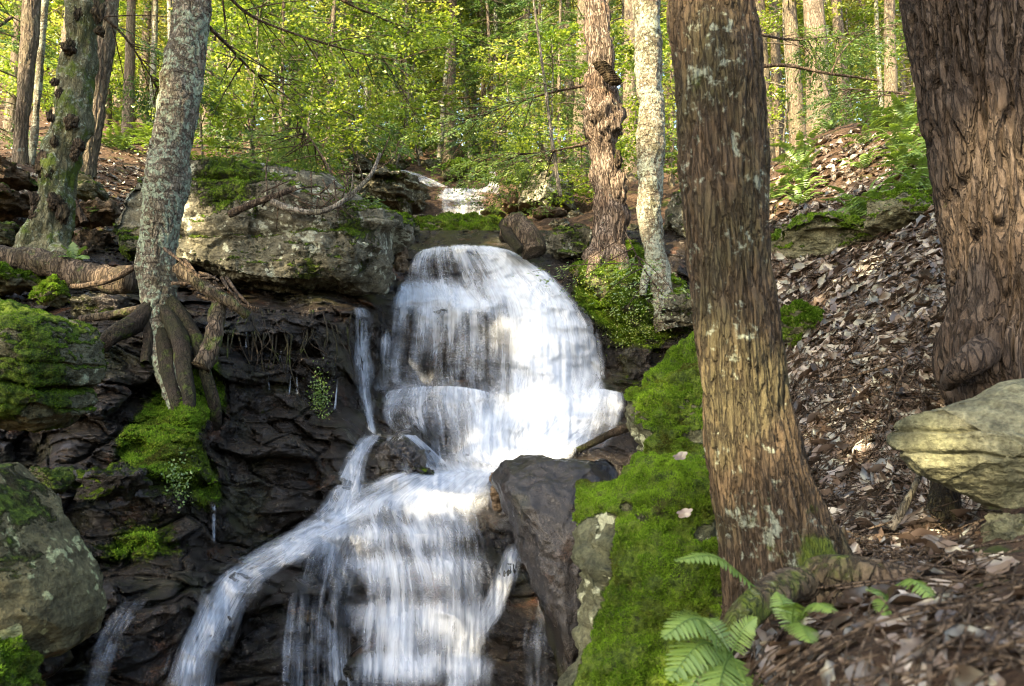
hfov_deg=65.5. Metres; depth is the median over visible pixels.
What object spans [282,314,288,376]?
hanging root
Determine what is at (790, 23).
hemlock tree
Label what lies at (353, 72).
hemlock tree
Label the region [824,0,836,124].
birch tree
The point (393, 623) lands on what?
waterfall
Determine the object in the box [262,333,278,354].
hanging root
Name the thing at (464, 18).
beech tree
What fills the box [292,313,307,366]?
hanging root
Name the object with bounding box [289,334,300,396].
hanging root
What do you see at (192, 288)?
stick
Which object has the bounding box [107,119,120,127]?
fern
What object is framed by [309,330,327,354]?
hanging root
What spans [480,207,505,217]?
boulder
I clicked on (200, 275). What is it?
stick
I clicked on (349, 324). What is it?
hanging root
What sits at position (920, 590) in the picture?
fern
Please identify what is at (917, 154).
fern
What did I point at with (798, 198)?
fern
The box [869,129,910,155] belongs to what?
fern
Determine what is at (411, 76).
hemlock tree
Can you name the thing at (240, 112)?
beech sapling
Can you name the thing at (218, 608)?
waterfall
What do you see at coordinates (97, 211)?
boulder
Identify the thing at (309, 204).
stick
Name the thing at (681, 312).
boulder
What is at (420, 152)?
birch tree
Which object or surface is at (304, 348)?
hanging root
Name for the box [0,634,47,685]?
moss
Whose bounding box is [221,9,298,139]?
hemlock tree
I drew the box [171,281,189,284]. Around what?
stick
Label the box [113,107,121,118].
fern
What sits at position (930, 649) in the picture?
twigs
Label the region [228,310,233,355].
hanging root
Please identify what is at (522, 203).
boulder
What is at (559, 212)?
boulder
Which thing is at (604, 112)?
dead tree
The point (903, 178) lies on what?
fern
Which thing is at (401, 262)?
boulder
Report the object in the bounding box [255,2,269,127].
birch tree
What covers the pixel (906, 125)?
fern
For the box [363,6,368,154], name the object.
birch tree
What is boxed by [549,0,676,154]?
hemlock tree
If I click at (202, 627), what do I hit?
stream
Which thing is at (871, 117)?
fern
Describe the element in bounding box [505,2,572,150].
hemlock tree
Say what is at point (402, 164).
stone
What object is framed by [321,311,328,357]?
hanging root
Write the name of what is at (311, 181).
stick
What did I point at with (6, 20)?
hemlock branch
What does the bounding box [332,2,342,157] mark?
birch tree
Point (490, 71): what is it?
beech sapling
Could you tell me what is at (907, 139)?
fern
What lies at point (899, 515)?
fallen branch
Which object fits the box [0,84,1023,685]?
ground
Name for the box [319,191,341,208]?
stick
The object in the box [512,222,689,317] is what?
hemlock branch
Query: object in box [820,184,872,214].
fern
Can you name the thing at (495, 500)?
boulder
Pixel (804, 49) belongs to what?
beech tree
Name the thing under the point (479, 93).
beech tree
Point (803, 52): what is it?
hemlock tree
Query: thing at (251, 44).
maple branch
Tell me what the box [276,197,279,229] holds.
stick
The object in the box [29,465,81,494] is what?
boulder
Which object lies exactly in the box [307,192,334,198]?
stick
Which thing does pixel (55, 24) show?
beech sapling
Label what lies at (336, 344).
hanging root
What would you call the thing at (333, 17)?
sapling
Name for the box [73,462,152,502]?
boulder
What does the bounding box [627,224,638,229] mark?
stone
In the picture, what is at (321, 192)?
stick
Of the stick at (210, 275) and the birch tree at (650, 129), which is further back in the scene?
the birch tree at (650, 129)
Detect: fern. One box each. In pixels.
[59,242,89,260]
[101,127,125,147]
[102,124,144,142]
[102,124,147,149]
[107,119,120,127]
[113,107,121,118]
[123,122,146,136]
[126,112,152,131]
[128,123,151,135]
[131,125,151,145]
[134,127,151,143]
[660,609,762,685]
[674,552,754,588]
[769,171,800,198]
[769,591,836,643]
[770,126,829,161]
[771,138,817,171]
[771,182,828,204]
[773,170,827,192]
[775,150,825,185]
[777,159,817,176]
[809,112,847,129]
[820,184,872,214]
[831,173,922,209]
[836,145,880,168]
[836,176,882,216]
[840,118,887,147]
[846,103,905,128]
[861,179,931,202]
[862,112,919,143]
[866,579,935,615]
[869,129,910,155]
[871,87,915,127]
[873,92,916,124]
[873,146,919,171]
[877,155,928,184]
[878,103,916,126]
[879,114,917,140]
[880,130,925,164]
[887,141,918,162]
[887,176,929,190]
[888,143,926,161]
[893,169,932,194]
[898,135,924,146]
[908,174,931,189]
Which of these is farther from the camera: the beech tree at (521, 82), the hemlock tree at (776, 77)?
the beech tree at (521, 82)
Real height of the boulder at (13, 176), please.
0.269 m
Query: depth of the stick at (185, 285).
5.02 m
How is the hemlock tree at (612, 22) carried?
on the ground at (446, 200)
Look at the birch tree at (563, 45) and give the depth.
20.00 m
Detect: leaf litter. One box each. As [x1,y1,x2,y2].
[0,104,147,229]
[693,128,1023,685]
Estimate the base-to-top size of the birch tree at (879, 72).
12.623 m
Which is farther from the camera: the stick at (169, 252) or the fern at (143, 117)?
the fern at (143, 117)
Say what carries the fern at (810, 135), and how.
on the ground at (446, 200)
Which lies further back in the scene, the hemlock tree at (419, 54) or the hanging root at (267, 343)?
the hemlock tree at (419, 54)
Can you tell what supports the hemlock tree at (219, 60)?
on the ground at (446, 200)
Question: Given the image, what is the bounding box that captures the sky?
[1,1,898,147]
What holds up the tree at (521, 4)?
on the ground at (446, 200)
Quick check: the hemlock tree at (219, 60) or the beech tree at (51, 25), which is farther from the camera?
the beech tree at (51, 25)
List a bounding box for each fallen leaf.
[672,451,687,459]
[677,508,692,517]
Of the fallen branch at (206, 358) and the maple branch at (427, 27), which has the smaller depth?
the fallen branch at (206, 358)
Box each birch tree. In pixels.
[28,0,49,164]
[100,0,221,430]
[148,0,157,124]
[167,0,172,37]
[220,6,237,152]
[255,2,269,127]
[284,0,297,141]
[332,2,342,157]
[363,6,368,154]
[391,0,398,155]
[412,33,422,155]
[436,49,447,161]
[458,5,472,158]
[491,2,497,163]
[513,1,522,158]
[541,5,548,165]
[561,3,565,105]
[632,0,679,332]
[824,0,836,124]
[874,0,883,115]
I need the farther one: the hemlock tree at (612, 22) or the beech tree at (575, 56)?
the beech tree at (575, 56)
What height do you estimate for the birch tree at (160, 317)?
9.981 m
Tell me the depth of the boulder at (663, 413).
3.31 m
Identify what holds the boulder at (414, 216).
on the ground at (446, 200)
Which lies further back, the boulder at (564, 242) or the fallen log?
the boulder at (564, 242)
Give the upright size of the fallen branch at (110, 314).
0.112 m
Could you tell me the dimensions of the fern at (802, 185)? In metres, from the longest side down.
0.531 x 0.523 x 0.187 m
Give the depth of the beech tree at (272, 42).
12.76 m
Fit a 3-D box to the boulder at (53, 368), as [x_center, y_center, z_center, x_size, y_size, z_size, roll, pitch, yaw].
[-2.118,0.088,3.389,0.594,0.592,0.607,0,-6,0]
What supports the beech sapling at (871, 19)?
on the ground at (446, 200)
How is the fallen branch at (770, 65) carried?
on the ground at (446, 200)
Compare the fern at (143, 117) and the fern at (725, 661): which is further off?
the fern at (143, 117)
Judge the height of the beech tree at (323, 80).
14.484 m
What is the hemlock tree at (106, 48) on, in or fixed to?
on the ground at (446, 200)
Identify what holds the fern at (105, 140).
on the ground at (446, 200)
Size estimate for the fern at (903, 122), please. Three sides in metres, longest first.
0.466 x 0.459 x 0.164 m
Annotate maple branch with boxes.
[194,26,360,166]
[206,0,478,142]
[335,0,473,63]
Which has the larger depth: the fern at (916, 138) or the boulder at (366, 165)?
the boulder at (366, 165)
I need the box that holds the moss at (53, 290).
[28,273,70,308]
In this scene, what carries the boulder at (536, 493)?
on the ground at (446, 200)
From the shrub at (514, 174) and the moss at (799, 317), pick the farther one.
the shrub at (514, 174)
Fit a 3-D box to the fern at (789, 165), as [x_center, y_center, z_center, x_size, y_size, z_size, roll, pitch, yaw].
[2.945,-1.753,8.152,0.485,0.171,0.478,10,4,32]
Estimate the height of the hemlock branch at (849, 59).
1.168 m
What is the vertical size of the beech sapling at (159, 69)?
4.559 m
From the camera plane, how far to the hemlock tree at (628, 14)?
13.47 m
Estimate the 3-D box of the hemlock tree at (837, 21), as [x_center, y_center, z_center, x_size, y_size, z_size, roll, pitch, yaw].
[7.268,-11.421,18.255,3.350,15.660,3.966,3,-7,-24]
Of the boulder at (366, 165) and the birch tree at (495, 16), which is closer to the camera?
the boulder at (366, 165)
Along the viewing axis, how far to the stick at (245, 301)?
5.00 m
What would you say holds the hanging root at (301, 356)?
hanging from the rock bed
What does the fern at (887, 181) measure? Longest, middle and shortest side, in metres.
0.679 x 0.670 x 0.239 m
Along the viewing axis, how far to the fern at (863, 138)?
8.04 m
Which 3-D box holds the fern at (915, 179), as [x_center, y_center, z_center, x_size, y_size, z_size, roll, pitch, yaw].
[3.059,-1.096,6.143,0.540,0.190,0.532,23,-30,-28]
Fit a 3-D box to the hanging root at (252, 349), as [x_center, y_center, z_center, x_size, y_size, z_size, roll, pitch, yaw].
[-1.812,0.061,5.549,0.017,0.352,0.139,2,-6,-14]
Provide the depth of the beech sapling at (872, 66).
19.37 m
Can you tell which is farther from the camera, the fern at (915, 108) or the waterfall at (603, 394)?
the fern at (915, 108)
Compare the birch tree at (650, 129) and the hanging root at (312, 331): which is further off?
the birch tree at (650, 129)
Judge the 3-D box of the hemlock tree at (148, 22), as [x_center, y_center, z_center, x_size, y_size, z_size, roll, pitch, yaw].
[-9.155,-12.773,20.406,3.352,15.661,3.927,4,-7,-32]
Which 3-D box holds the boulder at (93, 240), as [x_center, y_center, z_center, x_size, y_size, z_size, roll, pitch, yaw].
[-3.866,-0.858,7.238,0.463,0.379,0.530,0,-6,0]
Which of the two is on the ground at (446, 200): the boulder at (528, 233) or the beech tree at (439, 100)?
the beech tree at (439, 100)
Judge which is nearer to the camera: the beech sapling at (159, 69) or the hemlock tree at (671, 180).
the hemlock tree at (671, 180)
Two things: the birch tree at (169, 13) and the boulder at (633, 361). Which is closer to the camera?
the boulder at (633, 361)
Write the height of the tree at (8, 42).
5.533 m
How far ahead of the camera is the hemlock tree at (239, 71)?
22.81 m
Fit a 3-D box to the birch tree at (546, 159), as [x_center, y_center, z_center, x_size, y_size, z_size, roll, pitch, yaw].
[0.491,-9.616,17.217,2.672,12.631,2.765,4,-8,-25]
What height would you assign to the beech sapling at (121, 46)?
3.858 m
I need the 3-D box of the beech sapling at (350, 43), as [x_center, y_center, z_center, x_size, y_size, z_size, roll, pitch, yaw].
[-2.591,-2.805,10.468,1.698,2.805,1.841,0,-7,-8]
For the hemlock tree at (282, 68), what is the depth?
10.92 m
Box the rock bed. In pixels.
[0,230,693,685]
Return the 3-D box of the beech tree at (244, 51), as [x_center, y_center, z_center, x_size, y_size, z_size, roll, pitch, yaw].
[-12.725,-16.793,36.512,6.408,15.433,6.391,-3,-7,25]
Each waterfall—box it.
[320,526,358,675]
[360,337,373,431]
[364,471,490,679]
[392,386,495,473]
[398,283,492,311]
[401,246,598,465]
[443,189,469,212]
[453,554,514,685]
[565,389,620,446]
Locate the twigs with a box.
[714,123,1023,685]
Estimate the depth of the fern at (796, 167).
8.01 m
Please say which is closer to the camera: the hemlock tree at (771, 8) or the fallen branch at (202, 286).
the fallen branch at (202, 286)
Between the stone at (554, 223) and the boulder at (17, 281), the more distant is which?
the stone at (554, 223)
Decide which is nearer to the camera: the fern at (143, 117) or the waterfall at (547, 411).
the waterfall at (547, 411)
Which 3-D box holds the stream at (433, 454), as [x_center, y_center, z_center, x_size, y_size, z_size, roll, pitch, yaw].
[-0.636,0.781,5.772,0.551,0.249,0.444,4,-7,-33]
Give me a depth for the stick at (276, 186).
6.62 m
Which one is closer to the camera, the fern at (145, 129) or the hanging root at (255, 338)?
the hanging root at (255, 338)
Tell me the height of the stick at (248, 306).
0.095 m
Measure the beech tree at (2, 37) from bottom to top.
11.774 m
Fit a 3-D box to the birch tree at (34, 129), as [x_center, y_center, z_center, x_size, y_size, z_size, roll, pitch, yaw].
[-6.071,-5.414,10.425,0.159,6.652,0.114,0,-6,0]
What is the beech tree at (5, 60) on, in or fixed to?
on the ground at (446, 200)
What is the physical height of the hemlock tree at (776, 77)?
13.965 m
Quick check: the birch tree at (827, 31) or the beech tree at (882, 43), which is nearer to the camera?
the birch tree at (827, 31)
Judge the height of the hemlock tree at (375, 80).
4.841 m
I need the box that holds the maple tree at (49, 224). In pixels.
[13,0,105,257]
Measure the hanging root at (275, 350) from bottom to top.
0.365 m
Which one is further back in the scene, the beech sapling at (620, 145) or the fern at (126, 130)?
the fern at (126, 130)
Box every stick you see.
[163,247,194,273]
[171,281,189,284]
[176,274,207,276]
[180,275,215,287]
[183,258,200,277]
[189,286,224,289]
[196,294,219,302]
[197,271,218,280]
[212,280,232,311]
[220,276,233,293]
[221,289,249,308]
[225,276,244,302]
[225,280,254,311]
[243,303,259,308]
[261,175,284,207]
[261,177,295,192]
[275,182,292,217]
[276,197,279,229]
[289,193,315,204]
[292,186,318,191]
[298,200,326,206]
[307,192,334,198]
[310,171,311,197]
[319,178,337,194]
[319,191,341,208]
[322,179,340,214]
[333,180,338,216]
[333,201,357,219]
[339,175,349,208]
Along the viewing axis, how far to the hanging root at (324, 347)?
6.01 m
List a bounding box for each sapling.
[0,0,64,132]
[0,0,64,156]
[0,1,60,113]
[0,1,116,112]
[40,0,148,116]
[110,0,198,119]
[113,0,163,96]
[131,0,278,154]
[158,0,348,175]
[250,12,378,189]
[296,0,421,172]
[344,8,457,167]
[368,0,470,165]
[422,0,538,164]
[468,46,545,170]
[482,23,621,203]
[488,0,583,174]
[532,0,562,196]
[535,18,669,206]
[615,7,677,178]
[757,0,854,152]
[766,0,843,140]
[801,0,904,126]
[850,0,916,117]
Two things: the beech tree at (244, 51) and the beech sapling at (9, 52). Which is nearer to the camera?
the beech sapling at (9, 52)
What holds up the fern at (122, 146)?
on the ground at (446, 200)
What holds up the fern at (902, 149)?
on the ground at (446, 200)
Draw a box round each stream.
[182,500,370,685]
[192,587,237,662]
[278,437,372,555]
[408,435,445,463]
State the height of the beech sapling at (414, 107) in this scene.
3.507 m
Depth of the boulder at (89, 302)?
5.51 m
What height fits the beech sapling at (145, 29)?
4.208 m
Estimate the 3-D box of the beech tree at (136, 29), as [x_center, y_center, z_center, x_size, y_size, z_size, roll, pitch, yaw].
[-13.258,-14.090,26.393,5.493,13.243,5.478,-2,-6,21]
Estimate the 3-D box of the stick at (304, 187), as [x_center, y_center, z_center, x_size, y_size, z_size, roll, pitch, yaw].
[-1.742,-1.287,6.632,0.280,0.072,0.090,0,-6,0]
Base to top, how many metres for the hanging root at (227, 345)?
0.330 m
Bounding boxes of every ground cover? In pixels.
[161,357,334,512]
[563,250,682,356]
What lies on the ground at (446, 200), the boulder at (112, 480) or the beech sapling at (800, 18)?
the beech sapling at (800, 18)
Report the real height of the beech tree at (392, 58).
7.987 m
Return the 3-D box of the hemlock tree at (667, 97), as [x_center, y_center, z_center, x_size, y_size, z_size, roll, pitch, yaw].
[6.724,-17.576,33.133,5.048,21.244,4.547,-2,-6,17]
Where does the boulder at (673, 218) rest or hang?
on the ground at (446, 200)
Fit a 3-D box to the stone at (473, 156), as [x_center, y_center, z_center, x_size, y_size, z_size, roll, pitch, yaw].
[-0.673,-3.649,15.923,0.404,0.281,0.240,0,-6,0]
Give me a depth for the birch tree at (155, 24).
16.56 m
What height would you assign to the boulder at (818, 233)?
0.390 m
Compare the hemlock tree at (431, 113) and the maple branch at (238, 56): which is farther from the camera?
the hemlock tree at (431, 113)
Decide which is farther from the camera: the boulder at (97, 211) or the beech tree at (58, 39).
the beech tree at (58, 39)
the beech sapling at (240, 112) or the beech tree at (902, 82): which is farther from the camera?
the beech tree at (902, 82)
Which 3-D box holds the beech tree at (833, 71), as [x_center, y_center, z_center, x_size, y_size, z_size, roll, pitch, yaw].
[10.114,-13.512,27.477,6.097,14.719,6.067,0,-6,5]
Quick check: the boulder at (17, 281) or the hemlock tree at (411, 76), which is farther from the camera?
the hemlock tree at (411, 76)
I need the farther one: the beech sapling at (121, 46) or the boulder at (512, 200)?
the beech sapling at (121, 46)
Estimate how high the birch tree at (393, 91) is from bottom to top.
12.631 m
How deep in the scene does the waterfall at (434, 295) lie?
7.70 m
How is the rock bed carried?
on the ground at (446, 200)
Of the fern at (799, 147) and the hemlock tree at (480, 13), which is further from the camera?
the hemlock tree at (480, 13)
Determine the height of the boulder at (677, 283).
1.018 m
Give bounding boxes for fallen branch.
[69,264,134,289]
[75,197,88,224]
[78,305,138,322]
[172,262,250,318]
[191,301,226,372]
[227,185,296,217]
[265,153,268,194]
[270,152,381,214]
[351,136,397,179]
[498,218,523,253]
[576,422,628,452]
[764,17,886,89]
[819,353,916,381]
[821,352,905,409]
[886,474,922,531]
[964,522,978,536]
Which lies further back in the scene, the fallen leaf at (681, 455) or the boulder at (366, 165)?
the boulder at (366, 165)
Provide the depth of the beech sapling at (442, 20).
15.38 m
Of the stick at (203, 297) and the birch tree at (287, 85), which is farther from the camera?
the birch tree at (287, 85)
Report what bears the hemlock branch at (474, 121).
attached to the sapling at (557, 177)
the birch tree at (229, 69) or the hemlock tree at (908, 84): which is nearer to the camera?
the birch tree at (229, 69)
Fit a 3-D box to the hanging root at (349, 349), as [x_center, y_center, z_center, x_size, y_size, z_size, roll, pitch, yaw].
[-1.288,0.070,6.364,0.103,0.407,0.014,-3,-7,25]
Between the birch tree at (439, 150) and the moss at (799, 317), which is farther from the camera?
the birch tree at (439, 150)
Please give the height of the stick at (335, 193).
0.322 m
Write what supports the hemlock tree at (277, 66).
on the ground at (446, 200)
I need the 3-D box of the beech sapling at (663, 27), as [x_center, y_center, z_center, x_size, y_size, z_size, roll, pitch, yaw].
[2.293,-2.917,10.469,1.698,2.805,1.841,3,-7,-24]
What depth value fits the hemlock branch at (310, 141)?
8.21 m
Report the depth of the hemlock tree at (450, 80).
17.61 m
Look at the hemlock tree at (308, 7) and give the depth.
14.28 m
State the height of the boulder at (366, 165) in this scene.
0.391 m
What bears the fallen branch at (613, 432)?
on the rock bed
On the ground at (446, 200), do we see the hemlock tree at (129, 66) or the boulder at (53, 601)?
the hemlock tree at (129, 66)
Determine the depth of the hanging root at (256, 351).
5.51 m
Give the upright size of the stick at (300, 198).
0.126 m
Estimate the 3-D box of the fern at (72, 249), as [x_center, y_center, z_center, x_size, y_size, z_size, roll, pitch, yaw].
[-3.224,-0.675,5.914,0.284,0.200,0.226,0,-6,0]
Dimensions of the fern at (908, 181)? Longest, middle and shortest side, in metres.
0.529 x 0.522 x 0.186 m
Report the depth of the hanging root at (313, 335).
5.87 m
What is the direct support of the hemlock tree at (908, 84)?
on the ground at (446, 200)
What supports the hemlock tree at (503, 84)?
on the ground at (446, 200)
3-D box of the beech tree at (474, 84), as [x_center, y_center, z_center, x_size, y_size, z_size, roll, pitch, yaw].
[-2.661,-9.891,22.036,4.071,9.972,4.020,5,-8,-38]
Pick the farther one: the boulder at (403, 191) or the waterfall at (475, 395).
the boulder at (403, 191)
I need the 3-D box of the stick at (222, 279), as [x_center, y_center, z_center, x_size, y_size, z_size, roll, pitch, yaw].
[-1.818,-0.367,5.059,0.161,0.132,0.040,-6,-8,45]
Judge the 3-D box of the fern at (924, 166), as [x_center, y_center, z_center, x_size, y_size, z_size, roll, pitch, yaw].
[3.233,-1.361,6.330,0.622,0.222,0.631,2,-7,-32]
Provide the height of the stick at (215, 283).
0.222 m
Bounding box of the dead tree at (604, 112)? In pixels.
[581,0,630,278]
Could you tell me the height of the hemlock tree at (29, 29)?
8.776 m
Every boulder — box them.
[0,156,37,191]
[0,182,29,221]
[0,221,19,246]
[0,261,47,295]
[0,298,108,432]
[0,462,106,657]
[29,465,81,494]
[67,291,131,319]
[71,227,115,254]
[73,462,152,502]
[75,197,121,229]
[77,171,108,201]
[113,155,414,295]
[335,152,373,171]
[348,166,430,214]
[369,436,434,477]
[394,247,408,272]
[401,211,420,235]
[412,214,437,218]
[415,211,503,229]
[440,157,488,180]
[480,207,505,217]
[489,472,501,512]
[491,454,617,676]
[499,211,545,259]
[500,189,518,212]
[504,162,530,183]
[518,170,575,212]
[532,205,567,219]
[546,223,591,259]
[558,451,722,685]
[569,259,686,344]
[616,342,652,380]
[623,330,704,457]
[660,288,692,326]
[663,190,685,237]
[771,210,877,258]
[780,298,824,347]
[863,183,933,232]
[886,378,1023,508]
[980,512,1023,543]
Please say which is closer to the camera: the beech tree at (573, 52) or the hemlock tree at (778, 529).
the hemlock tree at (778, 529)
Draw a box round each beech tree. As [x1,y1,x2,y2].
[0,0,60,58]
[0,0,61,68]
[0,4,61,76]
[1,1,161,98]
[52,1,167,86]
[115,0,243,113]
[214,0,344,157]
[214,7,286,78]
[268,0,486,142]
[347,0,464,107]
[348,0,498,147]
[378,0,517,150]
[386,26,484,140]
[390,0,549,148]
[422,10,517,132]
[456,0,576,130]
[462,2,575,144]
[505,0,620,148]
[532,2,616,132]
[613,0,769,152]
[765,0,856,128]
[765,0,866,135]
[770,1,872,123]
[829,0,916,123]
[834,0,916,112]
[843,0,915,109]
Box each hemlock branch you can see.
[0,7,12,49]
[104,3,253,130]
[226,119,389,207]
[378,71,583,185]
[435,141,590,219]
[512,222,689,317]
[762,19,907,111]
[780,83,915,137]
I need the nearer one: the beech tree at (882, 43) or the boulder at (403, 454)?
the boulder at (403, 454)
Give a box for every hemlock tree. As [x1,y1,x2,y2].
[0,0,56,131]
[11,0,41,163]
[39,0,51,111]
[48,5,65,123]
[57,0,137,126]
[80,0,118,179]
[113,0,136,110]
[118,0,160,137]
[120,1,165,123]
[148,0,218,136]
[156,0,356,158]
[193,0,395,160]
[208,0,359,194]
[214,2,243,134]
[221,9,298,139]
[230,26,240,123]
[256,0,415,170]
[270,0,313,119]
[280,0,413,159]
[284,0,413,148]
[323,3,360,149]
[324,0,452,161]
[346,0,467,157]
[358,3,487,147]
[372,0,513,161]
[398,0,536,159]
[427,53,437,146]
[428,1,561,157]
[437,0,576,162]
[483,0,550,151]
[501,0,622,190]
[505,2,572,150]
[522,0,674,146]
[543,0,589,175]
[547,0,576,166]
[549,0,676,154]
[610,0,674,181]
[613,0,782,71]
[616,0,677,186]
[664,21,669,152]
[666,0,914,655]
[755,0,785,162]
[763,0,833,137]
[763,0,845,150]
[767,0,843,160]
[779,0,852,121]
[804,0,868,125]
[827,0,905,122]
[844,2,910,90]
[863,0,897,117]
[899,0,1023,404]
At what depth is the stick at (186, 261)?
5.06 m
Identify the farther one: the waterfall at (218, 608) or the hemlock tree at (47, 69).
the hemlock tree at (47, 69)
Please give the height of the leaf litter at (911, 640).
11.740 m
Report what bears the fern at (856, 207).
on the ground at (446, 200)
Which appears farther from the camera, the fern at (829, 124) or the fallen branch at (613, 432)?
the fern at (829, 124)
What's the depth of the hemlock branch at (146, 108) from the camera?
9.21 m
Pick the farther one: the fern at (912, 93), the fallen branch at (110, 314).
the fern at (912, 93)
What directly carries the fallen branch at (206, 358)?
on the birch tree at (160, 317)
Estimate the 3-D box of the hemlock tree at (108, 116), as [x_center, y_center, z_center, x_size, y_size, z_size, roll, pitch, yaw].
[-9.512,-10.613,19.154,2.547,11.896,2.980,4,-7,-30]
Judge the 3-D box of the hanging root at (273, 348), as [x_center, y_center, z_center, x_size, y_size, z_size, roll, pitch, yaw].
[-1.767,-0.028,5.885,0.093,0.521,0.663,3,-7,-23]
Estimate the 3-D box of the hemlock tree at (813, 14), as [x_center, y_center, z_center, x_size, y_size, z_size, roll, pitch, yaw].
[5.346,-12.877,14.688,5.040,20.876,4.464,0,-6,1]
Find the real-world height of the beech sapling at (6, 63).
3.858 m
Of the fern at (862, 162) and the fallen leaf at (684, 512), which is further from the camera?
the fern at (862, 162)
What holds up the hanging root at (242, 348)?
hanging from the rock bed
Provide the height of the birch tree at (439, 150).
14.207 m
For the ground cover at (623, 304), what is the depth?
7.51 m
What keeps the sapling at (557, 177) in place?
on the ground at (446, 200)
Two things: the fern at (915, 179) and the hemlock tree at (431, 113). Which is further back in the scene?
the hemlock tree at (431, 113)
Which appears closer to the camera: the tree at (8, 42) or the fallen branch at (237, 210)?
the fallen branch at (237, 210)
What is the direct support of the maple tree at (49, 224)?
on the rock bed
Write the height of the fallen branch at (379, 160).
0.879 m
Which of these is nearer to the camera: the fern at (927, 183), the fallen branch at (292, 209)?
the fern at (927, 183)
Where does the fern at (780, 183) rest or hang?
on the ground at (446, 200)
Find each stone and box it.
[390,157,409,169]
[421,158,441,168]
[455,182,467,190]
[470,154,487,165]
[549,218,569,227]
[566,208,583,217]
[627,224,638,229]
[925,481,961,526]
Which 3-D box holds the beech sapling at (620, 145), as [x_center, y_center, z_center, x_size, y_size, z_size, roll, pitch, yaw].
[1.213,-2.848,10.741,1.698,2.805,1.841,1,-6,-23]
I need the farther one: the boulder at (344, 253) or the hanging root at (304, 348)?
the boulder at (344, 253)
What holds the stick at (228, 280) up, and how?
on the stick at (245, 301)
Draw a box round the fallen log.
[0,245,138,294]
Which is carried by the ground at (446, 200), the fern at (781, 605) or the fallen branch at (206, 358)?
the fern at (781, 605)
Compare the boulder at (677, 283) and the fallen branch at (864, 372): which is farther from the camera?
the boulder at (677, 283)
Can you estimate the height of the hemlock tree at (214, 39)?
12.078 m
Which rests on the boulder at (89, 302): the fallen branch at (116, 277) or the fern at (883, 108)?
the fallen branch at (116, 277)
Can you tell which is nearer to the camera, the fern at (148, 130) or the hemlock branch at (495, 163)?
the hemlock branch at (495, 163)
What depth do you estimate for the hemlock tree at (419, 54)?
16.00 m
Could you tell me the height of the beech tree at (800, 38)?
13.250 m
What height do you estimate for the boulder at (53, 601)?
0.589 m
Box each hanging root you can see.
[226,329,229,363]
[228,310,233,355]
[237,324,249,363]
[245,331,258,387]
[250,332,253,363]
[253,329,256,348]
[254,323,270,356]
[255,330,262,357]
[261,333,268,387]
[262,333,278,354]
[267,309,272,369]
[270,310,283,371]
[271,329,277,376]
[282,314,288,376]
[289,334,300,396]
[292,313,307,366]
[295,309,313,354]
[300,333,319,379]
[302,314,317,374]
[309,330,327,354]
[311,310,326,356]
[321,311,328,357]
[323,329,328,388]
[330,324,337,372]
[335,325,347,350]
[346,327,355,376]
[348,315,351,334]
[359,320,362,370]
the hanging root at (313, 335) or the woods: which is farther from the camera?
the woods
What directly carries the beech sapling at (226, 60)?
on the ground at (446, 200)
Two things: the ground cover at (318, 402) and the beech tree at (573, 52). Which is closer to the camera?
the ground cover at (318, 402)
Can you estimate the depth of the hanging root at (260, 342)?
5.54 m
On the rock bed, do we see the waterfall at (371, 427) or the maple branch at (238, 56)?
the waterfall at (371, 427)
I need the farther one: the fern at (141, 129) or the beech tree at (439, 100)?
the beech tree at (439, 100)
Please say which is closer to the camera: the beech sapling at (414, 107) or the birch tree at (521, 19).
the beech sapling at (414, 107)
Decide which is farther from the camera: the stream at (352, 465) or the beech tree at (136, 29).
the beech tree at (136, 29)
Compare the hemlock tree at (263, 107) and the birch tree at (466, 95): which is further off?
the birch tree at (466, 95)
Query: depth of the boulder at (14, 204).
7.41 m
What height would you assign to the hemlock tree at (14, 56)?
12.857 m
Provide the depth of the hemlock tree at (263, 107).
12.68 m
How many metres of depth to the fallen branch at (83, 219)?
7.14 m
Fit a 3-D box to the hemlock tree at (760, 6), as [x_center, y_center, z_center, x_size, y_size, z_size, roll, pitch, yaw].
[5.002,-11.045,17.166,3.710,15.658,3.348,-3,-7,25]
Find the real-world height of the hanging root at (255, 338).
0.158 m
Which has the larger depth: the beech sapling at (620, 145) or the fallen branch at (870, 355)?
the beech sapling at (620, 145)
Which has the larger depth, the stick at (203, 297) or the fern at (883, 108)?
the fern at (883, 108)
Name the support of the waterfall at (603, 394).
on the rock bed
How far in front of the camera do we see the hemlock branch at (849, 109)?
9.86 m
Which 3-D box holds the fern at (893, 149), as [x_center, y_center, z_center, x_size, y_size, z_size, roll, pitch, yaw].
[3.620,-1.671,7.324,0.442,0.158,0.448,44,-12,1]
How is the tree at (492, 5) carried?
on the ground at (446, 200)
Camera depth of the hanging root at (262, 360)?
5.55 m
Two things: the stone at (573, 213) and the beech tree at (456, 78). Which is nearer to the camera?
the stone at (573, 213)
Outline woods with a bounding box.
[0,0,912,148]
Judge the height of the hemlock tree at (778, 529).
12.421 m
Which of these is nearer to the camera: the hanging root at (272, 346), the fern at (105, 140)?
the hanging root at (272, 346)
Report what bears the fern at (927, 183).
on the ground at (446, 200)
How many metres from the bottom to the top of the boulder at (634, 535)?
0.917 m
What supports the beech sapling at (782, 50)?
on the ground at (446, 200)
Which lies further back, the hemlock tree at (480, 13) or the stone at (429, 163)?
the hemlock tree at (480, 13)
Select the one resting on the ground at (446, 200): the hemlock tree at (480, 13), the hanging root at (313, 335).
the hemlock tree at (480, 13)
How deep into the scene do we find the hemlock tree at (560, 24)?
13.16 m

